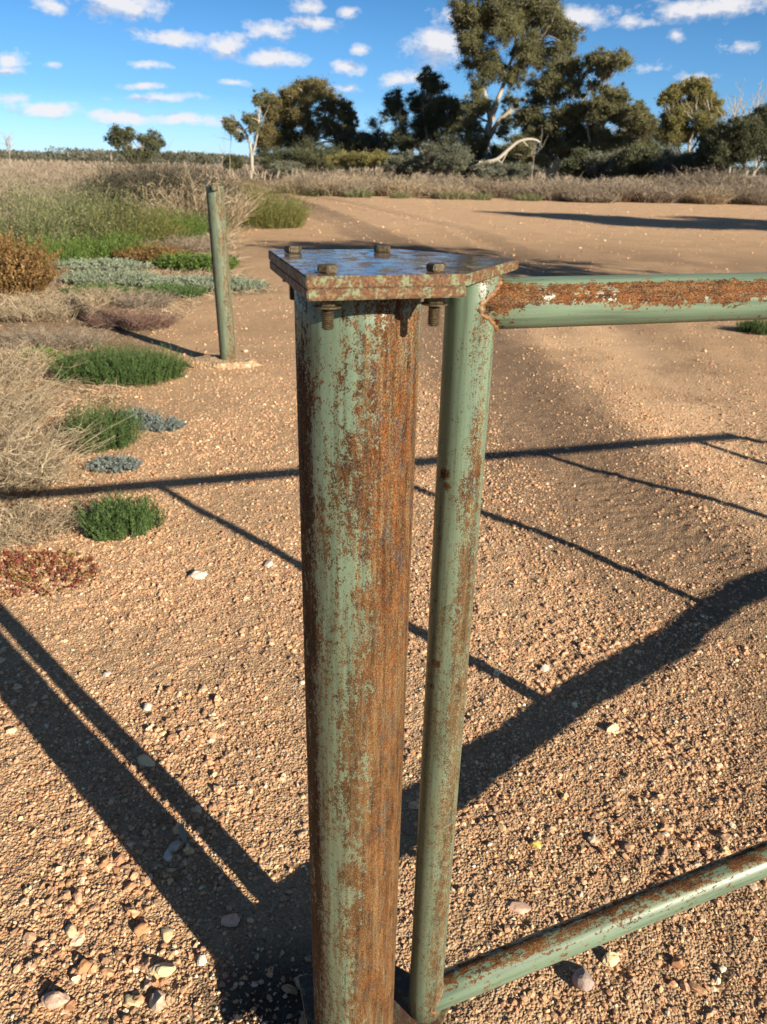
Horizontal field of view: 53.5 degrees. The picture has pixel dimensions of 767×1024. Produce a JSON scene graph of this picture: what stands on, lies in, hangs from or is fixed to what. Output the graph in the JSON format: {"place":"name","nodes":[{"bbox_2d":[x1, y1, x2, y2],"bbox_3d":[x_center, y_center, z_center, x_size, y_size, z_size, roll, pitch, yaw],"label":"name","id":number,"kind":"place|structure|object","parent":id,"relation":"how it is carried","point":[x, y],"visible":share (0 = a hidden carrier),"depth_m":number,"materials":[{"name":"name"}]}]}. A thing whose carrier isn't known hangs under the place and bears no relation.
{"place":"outdoors","nodes":[
{"label":"outdoors","id":0,"kind":"place"},
{"bbox_2d":[0,172,766,1023],"bbox_3d":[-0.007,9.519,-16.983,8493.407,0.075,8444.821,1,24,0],"label":"ground","id":1,"kind":"structure","parent":0,"point":[610,252],"depth_m":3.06,"materials":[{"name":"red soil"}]},
{"bbox_2d":[0,168,62,210],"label":"feathery bush","id":2,"kind":"object","parent":1,"relation":"on","point":[1,196],"visible":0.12,"depth_m":19.72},
{"bbox_2d":[0,168,68,189],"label":"dry bush","id":3,"kind":"object","parent":1,"relation":"on","point":[46,182],"visible":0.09,"depth_m":31.28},
{"bbox_2d":[0,226,69,298],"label":"brown bush","id":4,"kind":"object","parent":1,"relation":"on","point":[23,271],"visible":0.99,"depth_m":9.79,"materials":[{"name":"plant"}]},
{"bbox_2d":[13,343,66,364],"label":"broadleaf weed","id":5,"kind":"object","parent":1,"relation":"on","point":[54,353],"visible":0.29,"depth_m":6.76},
{"bbox_2d":[0,340,85,387],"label":"dry twig heap","id":6,"kind":"object","parent":1,"relation":"on","point":[33,364],"visible":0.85,"depth_m":6.26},
{"bbox_2d":[0,177,85,252],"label":"feathery bush","id":7,"kind":"object","parent":1,"relation":"on","point":[24,226],"visible":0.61,"depth_m":14.02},
{"bbox_2d":[0,193,87,232],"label":"dry bush","id":8,"kind":"object","parent":1,"relation":"on","point":[14,215],"visible":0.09,"depth_m":18.55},
{"bbox_2d":[0,490,87,552],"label":"dry twig heap","id":9,"kind":"object","parent":1,"relation":"on","point":[51,522],"visible":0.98,"depth_m":3.66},
{"bbox_2d":[3,230,93,267],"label":"feathery bush","id":10,"kind":"object","parent":1,"relation":"on","point":[73,251],"visible":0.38,"depth_m":12.89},
{"bbox_2d":[0,547,100,598],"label":"red groundcover","id":11,"kind":"object","parent":1,"relation":"on","point":[56,561],"visible":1,"depth_m":3.33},
{"bbox_2d":[3,183,98,215],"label":"dry bush","id":12,"kind":"object","parent":1,"relation":"on","point":[56,199],"visible":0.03,"depth_m":20.46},
{"bbox_2d":[0,288,108,322],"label":"dry twig heap","id":13,"kind":"object","parent":1,"relation":"on","point":[50,309],"visible":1,"depth_m":8.64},
{"bbox_2d":[41,990,69,1008],"bbox_3d":[-0.702,1.040,1.624,0.062,0.042,0.036,1,24,0],"label":"stone","id":14,"kind":"object","parent":1,"relation":"on","point":[53,999],"visible":1,"depth_m":1.61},
{"bbox_2d":[0,352,120,443],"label":"dry twig heap","id":15,"kind":"object","parent":1,"relation":"on","point":[4,405],"visible":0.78,"depth_m":5.05,"materials":[{"name":"plant"}]},
{"bbox_2d":[4,169,130,234],"bbox_3d":[-7.654,-7.350,18.105,2.917,1.511,2.836,1,24,0],"label":"feathery bush","id":16,"kind":"object","parent":1,"relation":"on","point":[58,200],"visible":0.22,"depth_m":18.09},
{"bbox_2d":[0,321,140,351],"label":"dry twig heap","id":17,"kind":"object","parent":1,"relation":"on","point":[66,337],"visible":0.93,"depth_m":7.27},
{"bbox_2d":[0,394,153,503],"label":"dry twig heap","id":18,"kind":"object","parent":1,"relation":"on","point":[26,473],"visible":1,"depth_m":4.22,"materials":[{"name":"plant"}]},
{"bbox_2d":[75,959,91,973],"bbox_3d":[-0.667,1.014,1.696,0.034,0.025,0.036,1,24,0],"label":"stone","id":19,"kind":"object","parent":1,"relation":"on","point":[84,965],"visible":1,"depth_m":1.69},
{"bbox_2d":[53,461,117,484],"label":"dry sticks","id":20,"kind":"object","parent":1,"relation":"on","point":[74,469],"visible":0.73,"depth_m":4.37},
{"bbox_2d":[7,175,165,247],"bbox_3d":[-5.861,-6.016,15.315,3.099,1.438,2.590,1,24,0],"label":"feathery bush","id":21,"kind":"object","parent":1,"relation":"on","point":[82,227],"visible":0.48,"depth_m":15.02,"materials":[{"name":"plant"}]},
{"bbox_2d":[48,279,140,304],"bbox_3d":[-3.619,-2.812,9.759,1.286,0.248,0.863,1,24,0],"label":"dry twig heap","id":22,"kind":"object","parent":1,"relation":"on","point":[102,295],"visible":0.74,"depth_m":9.75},
{"bbox_2d":[50,394,146,454],"bbox_3d":[-1.789,-0.568,4.794,0.534,0.328,0.528,14,27,26],"label":"green shrub","id":23,"kind":"object","parent":1,"relation":"on","point":[119,429],"visible":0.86,"depth_m":4.75,"materials":[{"name":"plant"}]},
{"bbox_2d":[60,281,138,298],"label":"creeping plant","id":24,"kind":"object","parent":1,"relation":"on","point":[122,288],"visible":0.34,"depth_m":10.12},
{"bbox_2d":[47,256,155,271],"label":"creeping plant","id":25,"kind":"object","parent":1,"relation":"on","point":[81,264],"visible":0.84,"depth_m":12.49,"materials":[{"name":"grey plant"}]},
{"bbox_2d":[55,225,161,260],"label":"feathery bush","id":26,"kind":"object","parent":1,"relation":"on","point":[101,249],"visible":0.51,"depth_m":13.65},
{"bbox_2d":[59,268,165,286],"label":"creeping plant","id":27,"kind":"object","parent":1,"relation":"on","point":[91,275],"visible":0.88,"depth_m":11.09,"materials":[{"name":"grey plant"}]},
{"bbox_2d":[84,451,143,473],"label":"grey herb","id":28,"kind":"object","parent":1,"relation":"on","point":[133,463],"visible":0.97,"depth_m":4.48,"materials":[{"name":"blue plant"}]},
{"bbox_2d":[69,487,165,541],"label":"green shrub","id":29,"kind":"object","parent":1,"relation":"on","point":[112,522],"visible":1,"depth_m":3.65,"materials":[{"name":"plant"}]},
{"bbox_2d":[46,336,194,387],"bbox_3d":[-2.160,-1.250,6.241,1.112,0.358,0.719,5,25,8],"label":"green shrub","id":30,"kind":"object","parent":1,"relation":"on","point":[139,367],"visible":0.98,"depth_m":6.17,"materials":[{"name":"plant"}]},
{"bbox_2d":[103,123,165,165],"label":"lone tree","id":31,"kind":"object","parent":1,"relation":"on","point":[118,137],"visible":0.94,"depth_m":166.04,"materials":[{"name":"green plant"}]},
{"bbox_2d":[79,303,193,331],"bbox_3d":[-2.758,-2.131,8.237,1.235,0.292,0.965,11,26,20],"label":"dry twig heap","id":32,"kind":"object","parent":1,"relation":"on","point":[134,322],"visible":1,"depth_m":8.21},
{"bbox_2d":[112,402,163,423],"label":"grey herb","id":33,"kind":"object","parent":1,"relation":"on","point":[135,409],"visible":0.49,"depth_m":5.32,"materials":[{"name":"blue plant"}]},
{"bbox_2d":[0,223,280,526],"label":"plant litter","id":34,"kind":"object","parent":1,"relation":"on","point":[232,241],"visible":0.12,"depth_m":9.39,"materials":[{"name":"plant"}]},
{"bbox_2d":[75,192,205,246],"bbox_3d":[-5.071,-5.910,15.446,2.797,1.198,2.223,1,24,0],"label":"feathery bush","id":35,"kind":"object","parent":1,"relation":"on","point":[158,229],"visible":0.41,"depth_m":15.30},
{"bbox_2d":[98,284,184,308],"bbox_3d":[-2.973,-2.686,9.505,1.058,0.262,0.894,13,27,25],"label":"dry twig heap","id":36,"kind":"object","parent":1,"relation":"on","point":[149,299],"visible":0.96,"depth_m":9.47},
{"bbox_2d":[133,921,150,937],"bbox_3d":[-0.564,0.978,1.785,0.041,0.026,0.025,-18,30,-35],"label":"stone","id":37,"kind":"object","parent":1,"relation":"on","point":[140,929],"visible":1,"depth_m":1.77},
{"bbox_2d":[137,754,154,766],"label":"stone","id":38,"kind":"object","parent":1,"relation":"on","point":[145,760],"visible":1,"depth_m":2.27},
{"bbox_2d":[109,238,195,264],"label":"creeping plant","id":39,"kind":"object","parent":1,"relation":"on","point":[152,252],"visible":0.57,"depth_m":13.41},
{"bbox_2d":[49,144,264,222],"bbox_3d":[-6.317,-9.027,20.899,5.778,2.255,4.973,1,24,0],"label":"dry thicket","id":40,"kind":"object","parent":1,"relation":"on","point":[142,177],"visible":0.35,"depth_m":20.24,"materials":[{"name":"plant"}]},
{"bbox_2d":[149,962,175,976],"bbox_3d":[-0.491,1.015,1.690,0.059,0.029,0.034,1,24,0],"label":"stone","id":41,"kind":"object","parent":1,"relation":"on","point":[164,969],"visible":1,"depth_m":1.68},
{"bbox_2d":[138,413,188,431],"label":"grey herb","id":42,"kind":"object","parent":1,"relation":"on","point":[158,424],"visible":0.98,"depth_m":5.14,"materials":[{"name":"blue plant"}]},
{"bbox_2d":[161,926,172,942],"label":"stone","id":43,"kind":"object","parent":1,"relation":"on","point":[166,932],"visible":1,"depth_m":1.77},
{"bbox_2d":[130,281,208,297],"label":"creeping plant","id":44,"kind":"object","parent":1,"relation":"on","point":[189,290],"visible":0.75,"depth_m":10.19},
{"bbox_2d":[145,206,208,239],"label":"feathery bush","id":45,"kind":"object","parent":1,"relation":"on","point":[198,228],"visible":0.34,"depth_m":17.84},
{"bbox_2d":[91,153,274,231],"bbox_3d":[-5.198,-8.362,19.912,4.743,1.892,4.104,1,24,0],"label":"dry thicket","id":46,"kind":"object","parent":1,"relation":"on","point":[235,212],"visible":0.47,"depth_m":19.65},
{"bbox_2d":[132,232,239,253],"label":"plant","id":47,"kind":"object","parent":1,"relation":"on","point":[198,244],"visible":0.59,"depth_m":15.18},
{"bbox_2d":[148,249,239,271],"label":"creeping plant","id":48,"kind":"object","parent":1,"relation":"on","point":[184,262],"visible":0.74,"depth_m":12.65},
{"bbox_2d":[135,273,268,291],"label":"creeping plant","id":49,"kind":"object","parent":1,"relation":"on","point":[204,281],"visible":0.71,"depth_m":10.85,"materials":[{"name":"grey plant"}]},
{"bbox_2d":[187,185,261,369],"bbox_3d":[-1.395,-1.937,6.524,0.676,1.598,0.372,1,24,0],"label":"post","id":50,"kind":"object","parent":1,"relation":"on","point":[227,358],"visible":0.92,"depth_m":6.51,"materials":[{"name":"metal"}]},
{"bbox_2d":[221,913,239,926],"bbox_3d":[-0.363,0.969,1.806,0.044,0.036,0.031,1,24,0],"label":"stone","id":51,"kind":"object","parent":1,"relation":"on","point":[231,920],"visible":1,"depth_m":1.79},
{"bbox_2d":[221,153,244,170],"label":"scrub bush","id":52,"kind":"object","parent":1,"relation":"on","point":[238,160],"visible":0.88,"depth_m":106.28,"materials":[{"name":"green plant"}]},
{"bbox_2d":[220,87,275,177],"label":"white gum tree","id":53,"kind":"object","parent":1,"relation":"on","point":[252,121],"visible":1,"depth_m":96.06,"materials":[{"name":"green plant"}]},
{"bbox_2d":[206,174,325,228],"bbox_3d":[-3.563,-8.834,21.680,3.793,1.482,3.160,6,25,11],"label":"feathery bush","id":54,"kind":"object","parent":1,"relation":"on","point":[273,219],"visible":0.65,"depth_m":21.40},
{"bbox_2d":[255,141,296,177],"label":"scrub bush","id":55,"kind":"object","parent":1,"relation":"on","point":[273,157],"visible":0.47,"depth_m":101.22,"materials":[{"name":"green plant"}]},
{"bbox_2d":[266,160,304,177],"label":"scrub bush","id":56,"kind":"object","parent":1,"relation":"on","point":[283,165],"visible":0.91,"depth_m":90.20,"materials":[{"name":"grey plant"}]},
{"bbox_2d":[268,173,314,193],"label":"dry tussock","id":57,"kind":"object","parent":1,"relation":"on","point":[288,188],"visible":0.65,"depth_m":47.62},
{"bbox_2d":[252,74,359,172],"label":"broad gum tree","id":58,"kind":"object","parent":1,"relation":"on","point":[289,108],"visible":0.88,"depth_m":105.64,"materials":[{"name":"green plant"}]},
{"bbox_2d":[276,166,352,193],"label":"dry tussock","id":59,"kind":"object","parent":1,"relation":"on","point":[309,176],"visible":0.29,"depth_m":47.82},
{"bbox_2d":[285,134,353,174],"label":"scrub bush","id":60,"kind":"object","parent":1,"relation":"on","point":[311,156],"visible":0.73,"depth_m":99.21,"materials":[{"name":"green plant"}]},
{"bbox_2d":[300,174,367,196],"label":"dry tussock","id":61,"kind":"object","parent":1,"relation":"on","point":[325,184],"visible":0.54,"depth_m":44.67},
{"bbox_2d":[308,175,382,196],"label":"dry tussock","id":62,"kind":"object","parent":1,"relation":"on","point":[359,186],"visible":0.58,"depth_m":44.81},
{"bbox_2d":[326,122,370,171],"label":"scrub bush","id":63,"kind":"object","parent":1,"relation":"on","point":[347,143],"visible":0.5,"depth_m":101.53,"materials":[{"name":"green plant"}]},
{"bbox_2d":[309,167,387,183],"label":"dry tussock","id":64,"kind":"object","parent":1,"relation":"on","point":[355,178],"visible":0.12,"depth_m":48.04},
{"bbox_2d":[338,187,376,197],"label":"green tuft","id":65,"kind":"object","parent":1,"relation":"on","point":[355,193],"visible":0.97,"depth_m":43.80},
{"bbox_2d":[323,147,404,176],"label":"scrub bush","id":66,"kind":"object","parent":1,"relation":"on","point":[363,159],"visible":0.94,"depth_m":84.66,"materials":[{"name":"green plant"}]},
{"bbox_2d":[352,115,396,171],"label":"tree","id":67,"kind":"object","parent":1,"relation":"on","point":[375,139],"visible":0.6,"depth_m":104.73,"materials":[{"name":"plant"}]},
{"bbox_2d":[0,158,766,207],"bbox_3d":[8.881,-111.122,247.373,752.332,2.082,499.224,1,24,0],"label":"dry grass","id":68,"kind":"structure","parent":1,"relation":"on","point":[66,165],"depth_m":101.10,"materials":[{"name":"plant"}]},
{"bbox_2d":[0,145,766,176],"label":"treeline","id":69,"kind":"object","parent":1,"relation":"on","point":[71,156],"visible":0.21,"depth_m":309.68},
{"bbox_2d":[268,245,518,1023],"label":"gate post","id":70,"kind":"object","parent":1,"relation":"on","point":[357,312],"visible":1,"depth_m":0.99,"materials":[{"name":"metal"}]},
{"bbox_2d":[408,272,766,1023],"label":"farm gate","id":71,"kind":"structure","parent":70,"relation":"attached to","point":[478,316],"depth_m":1.08,"materials":[{"name":"metal"}]},
{"bbox_2d":[355,172,435,196],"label":"dry tussock","id":72,"kind":"object","parent":1,"relation":"on","point":[415,192],"visible":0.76,"depth_m":46.34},
{"bbox_2d":[375,149,428,178],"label":"scrub bush","id":73,"kind":"object","parent":1,"relation":"on","point":[402,163],"visible":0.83,"depth_m":83.14,"materials":[{"name":"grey plant"}]},
{"bbox_2d":[376,64,470,176],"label":"dark gum tree","id":74,"kind":"object","parent":1,"relation":"on","point":[433,109],"visible":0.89,"depth_m":94.86,"materials":[{"name":"green plant"}]},
{"bbox_2d":[396,172,451,192],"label":"dry tussock","id":75,"kind":"object","parent":1,"relation":"on","point":[428,181],"visible":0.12,"depth_m":49.32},
{"bbox_2d":[410,136,477,178],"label":"scrub bush","id":76,"kind":"object","parent":1,"relation":"on","point":[456,158],"visible":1,"depth_m":78.81,"materials":[{"name":"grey plant"}]},
{"bbox_2d":[418,180,478,198],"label":"dry tussock","id":77,"kind":"object","parent":1,"relation":"on","point":[441,189],"visible":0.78,"depth_m":44.66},
{"bbox_2d":[433,191,469,199],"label":"green tuft","id":78,"kind":"object","parent":1,"relation":"on","point":[453,197],"visible":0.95,"depth_m":43.96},
{"bbox_2d":[432,173,497,196],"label":"dry tussock","id":79,"kind":"object","parent":1,"relation":"on","point":[453,183],"visible":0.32,"depth_m":47.88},
{"bbox_2d":[431,169,504,185],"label":"dry tussock","id":80,"kind":"object","parent":1,"relation":"on","point":[456,178],"visible":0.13,"depth_m":49.59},
{"bbox_2d":[452,157,486,180],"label":"scrub bush","id":81,"kind":"object","parent":1,"relation":"on","point":[467,170],"visible":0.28,"depth_m":86.17,"materials":[{"name":"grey plant"}]},
{"bbox_2d":[456,177,528,197],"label":"dry tussock","id":82,"kind":"object","parent":1,"relation":"on","point":[492,185],"visible":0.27,"depth_m":47.62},
{"bbox_2d":[460,177,525,197],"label":"dry tussock","id":83,"kind":"object","parent":1,"relation":"on","point":[508,194],"visible":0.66,"depth_m":47.41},
{"bbox_2d":[467,157,539,181],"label":"scrub bush","id":84,"kind":"object","parent":1,"relation":"on","point":[505,171],"visible":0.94,"depth_m":71.59,"materials":[{"name":"grey plant"}]},
{"bbox_2d":[474,138,539,169],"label":"fallen branch","id":85,"kind":"object","parent":1,"relation":"on","point":[505,152],"visible":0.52,"depth_m":75.62,"materials":[{"name":"wood"}]},
{"bbox_2d":[443,0,589,180],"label":"gum tree","id":86,"kind":"object","parent":1,"relation":"on","point":[498,18],"visible":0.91,"depth_m":83.50,"materials":[{"name":"green plant"}]},
{"bbox_2d":[509,901,531,914],"bbox_3d":[0.334,0.972,1.865,0.056,0.026,0.032,6,25,10],"label":"stone","id":87,"kind":"object","parent":1,"relation":"on","point":[520,908],"visible":1,"depth_m":1.86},
{"bbox_2d":[512,191,543,200],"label":"green tuft","id":88,"kind":"object","parent":1,"relation":"on","point":[527,198],"visible":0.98,"depth_m":44.34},
{"bbox_2d":[513,175,599,200],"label":"dry tussock","id":89,"kind":"object","parent":1,"relation":"on","point":[547,193],"visible":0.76,"depth_m":45.08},
{"bbox_2d":[529,171,597,197],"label":"dry tussock","id":90,"kind":"object","parent":1,"relation":"on","point":[561,182],"visible":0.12,"depth_m":46.08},
{"bbox_2d":[500,52,650,182],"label":"multi trunk gum","id":91,"kind":"object","parent":1,"relation":"on","point":[531,119],"visible":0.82,"depth_m":79.22,"materials":[{"name":"green plant"}]},
{"bbox_2d":[553,145,601,183],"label":"scrub bush","id":92,"kind":"object","parent":1,"relation":"on","point":[573,166],"visible":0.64,"depth_m":66.75,"materials":[{"name":"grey plant"}]},
{"bbox_2d":[571,967,593,991],"bbox_3d":[0.442,1.035,1.693,0.046,0.038,0.059,-4,25,-12],"label":"stone","id":93,"kind":"object","parent":1,"relation":"on","point":[581,979],"visible":1,"depth_m":1.68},
{"bbox_2d":[557,182,610,201],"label":"dry tussock","id":94,"kind":"object","parent":1,"relation":"on","point":[578,193],"visible":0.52,"depth_m":44.21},
{"bbox_2d":[563,191,621,202],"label":"dry shrub","id":95,"kind":"object","parent":1,"relation":"on","point":[603,198],"visible":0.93,"depth_m":43.66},
{"bbox_2d":[581,146,635,180],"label":"scrub bush","id":96,"kind":"object","parent":1,"relation":"on","point":[599,164],"visible":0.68,"depth_m":65.54,"materials":[{"name":"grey plant"}]},
{"bbox_2d":[603,951,618,966],"bbox_3d":[0.519,1.020,1.737,0.031,0.025,0.037,23,32,39],"label":"stone","id":97,"kind":"object","parent":1,"relation":"on","point":[611,959],"visible":1,"depth_m":1.73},
{"bbox_2d":[577,174,659,201],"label":"dry tussock","id":98,"kind":"object","parent":1,"relation":"on","point":[617,189],"visible":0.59,"depth_m":45.62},
{"bbox_2d":[577,44,660,183],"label":"gum tree","id":99,"kind":"object","parent":1,"relation":"on","point":[610,103],"visible":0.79,"depth_m":74.88,"materials":[{"name":"green plant"}]},
{"bbox_2d":[606,137,669,181],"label":"scrub bush","id":100,"kind":"object","parent":1,"relation":"on","point":[639,162],"visible":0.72,"depth_m":62.33,"materials":[{"name":"green plant"}]},
{"bbox_2d":[618,183,694,202],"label":"dry shrub","id":101,"kind":"object","parent":1,"relation":"on","point":[664,195],"visible":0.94,"depth_m":45.30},
{"bbox_2d":[649,142,698,179],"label":"scrub bush","id":102,"kind":"object","parent":1,"relation":"on","point":[670,159],"visible":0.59,"depth_m":60.59,"materials":[{"name":"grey plant"}]},
{"bbox_2d":[651,73,727,152],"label":"yellow gum tree","id":103,"kind":"object","parent":1,"relation":"on","point":[675,126],"visible":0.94,"depth_m":68.22,"materials":[{"name":"green plant"}]},
{"bbox_2d":[684,135,729,177],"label":"scrub bush","id":104,"kind":"object","parent":1,"relation":"on","point":[701,162],"visible":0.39,"depth_m":58.74,"materials":[{"name":"green plant"}]},
{"bbox_2d":[658,165,756,187],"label":"dry brush","id":105,"kind":"object","parent":1,"relation":"on","point":[698,179],"visible":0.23,"depth_m":52.25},
{"bbox_2d":[680,182,744,204],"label":"dry tussock","id":106,"kind":"object","parent":1,"relation":"on","point":[723,200],"visible":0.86,"depth_m":45.05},
{"bbox_2d":[673,165,764,187],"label":"dry brush","id":107,"kind":"object","parent":1,"relation":"on","point":[722,173],"visible":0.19,"depth_m":51.31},
{"bbox_2d":[694,102,766,179],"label":"dense dark tree","id":108,"kind":"object","parent":1,"relation":"on","point":[726,144],"visible":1,"depth_m":54.40,"materials":[{"name":"green plant"}]},
{"bbox_2d":[699,178,766,204],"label":"dry tussock","id":109,"kind":"object","parent":1,"relation":"on","point":[737,201],"visible":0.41,"depth_m":46.28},
{"bbox_2d":[717,80,766,175],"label":"dead tree","id":110,"kind":"object","parent":1,"relation":"on","point":[744,111],"visible":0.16,"depth_m":63.35,"materials":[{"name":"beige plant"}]},
{"bbox_2d":[734,320,766,334],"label":"green shrub","id":111,"kind":"object","parent":1,"relation":"on","point":[758,326],"visible":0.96,"depth_m":8.67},
{"bbox_2d":[735,187,766,205],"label":"dry tussock","id":112,"kind":"object","parent":1,"relation":"on","point":[763,200],"visible":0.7,"depth_m":45.58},
{"bbox_2d":[0,0,766,167],"label":"sky","id":113,"kind":"structure","parent":0,"point":[71,70],"materials":[{"name":"blue"}]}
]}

